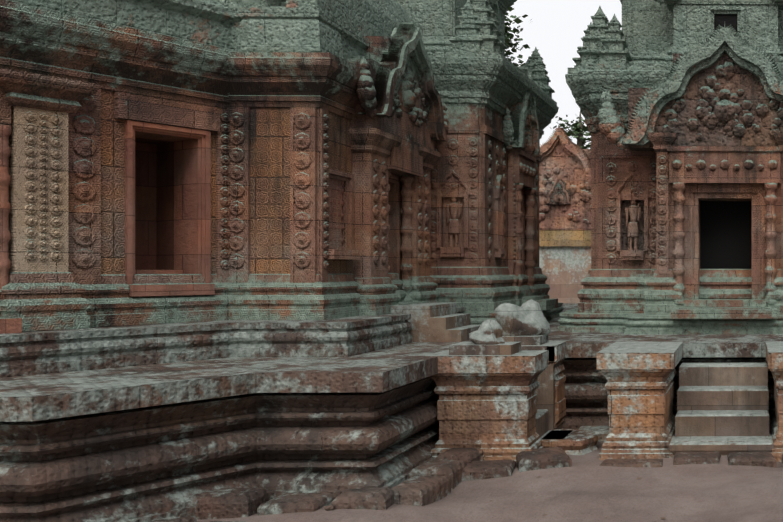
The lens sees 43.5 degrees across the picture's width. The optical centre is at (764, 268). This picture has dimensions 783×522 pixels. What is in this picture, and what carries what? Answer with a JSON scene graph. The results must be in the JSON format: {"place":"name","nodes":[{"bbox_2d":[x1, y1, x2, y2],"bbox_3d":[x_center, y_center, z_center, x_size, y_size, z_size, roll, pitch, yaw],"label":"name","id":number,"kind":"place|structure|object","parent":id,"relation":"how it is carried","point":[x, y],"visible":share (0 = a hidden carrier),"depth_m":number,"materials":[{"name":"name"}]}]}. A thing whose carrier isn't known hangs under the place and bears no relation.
{"place":"outdoors","nodes":[
{"label":"outdoors","id":0,"kind":"place"},
{"bbox_2d":[396,0,563,324],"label":"central tower","id":1,"kind":"structure","parent":0,"point":[501,111],"depth_m":9.34,"materials":[{"name":"stone"}]},
{"bbox_2d":[197,441,782,521],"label":"earth ground","id":2,"kind":"structure","parent":0,"point":[585,488],"depth_m":5.60,"materials":[{"name":"brown soil"}]},
{"bbox_2d":[0,303,782,521],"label":"platform","id":3,"kind":"structure","parent":2,"relation":"on","point":[145,443],"depth_m":5.41,"materials":[{"name":"stone"}]},
{"bbox_2d":[0,0,465,377],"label":"temple building","id":4,"kind":"structure","parent":3,"relation":"on","point":[186,180],"depth_m":6.65,"materials":[{"name":"stone"}]},
{"bbox_2d":[149,426,782,521],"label":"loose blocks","id":5,"kind":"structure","parent":2,"relation":"on","point":[441,476],"depth_m":5.62,"materials":[{"name":"stone"}]},
{"bbox_2d":[424,299,782,461],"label":"stone pedestals","id":6,"kind":"object","parent":2,"relation":"on","point":[500,381],"visible":0.92,"depth_m":6.67,"materials":[{"name":"stone"}]},
{"bbox_2d":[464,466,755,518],"bbox_3d":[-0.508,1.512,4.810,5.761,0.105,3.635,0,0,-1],"label":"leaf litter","id":7,"kind":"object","parent":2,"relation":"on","point":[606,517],"visible":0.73,"depth_m":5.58,"materials":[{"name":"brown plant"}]},
{"bbox_2d":[505,0,621,148],"label":"sky","id":8,"kind":"structure","parent":0,"point":[556,28],"materials":[{"name":"white"}]},
{"bbox_2d":[558,0,782,333],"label":"tower","id":9,"kind":"structure","parent":0,"point":[679,103],"depth_m":8.92,"materials":[{"name":"stone"}]},
{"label":"ground","id":10,"kind":"structure","parent":0,"visible":0},
{"bbox_2d":[505,6,547,74],"bbox_3d":[-12.998,-5.732,39.767,5.110,14.600,4.682,0,0,-1],"label":"tree","id":11,"kind":"object","parent":10,"relation":"on","point":[508,41],"visible":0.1,"depth_m":39.33,"materials":[{"name":"green plant"}]},
{"bbox_2d":[539,125,590,302],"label":"carved gate","id":12,"kind":"structure","parent":10,"relation":"on","point":[565,214],"depth_m":19.71,"materials":[{"name":"brown stone"}]},
{"bbox_2d":[550,112,590,148],"bbox_3d":[-5.418,-1.583,24.783,1.946,6.300,2.130,0,0,32],"label":"tree","id":13,"kind":"object","parent":10,"relation":"on","point":[578,130],"visible":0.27,"depth_m":24.57,"materials":[{"name":"green plant"}]},
{"bbox_2d":[391,303,773,456],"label":"stairs","id":14,"kind":"structure","parent":10,"relation":"on","point":[723,409],"depth_m":7.19,"materials":[{"name":"stone"}]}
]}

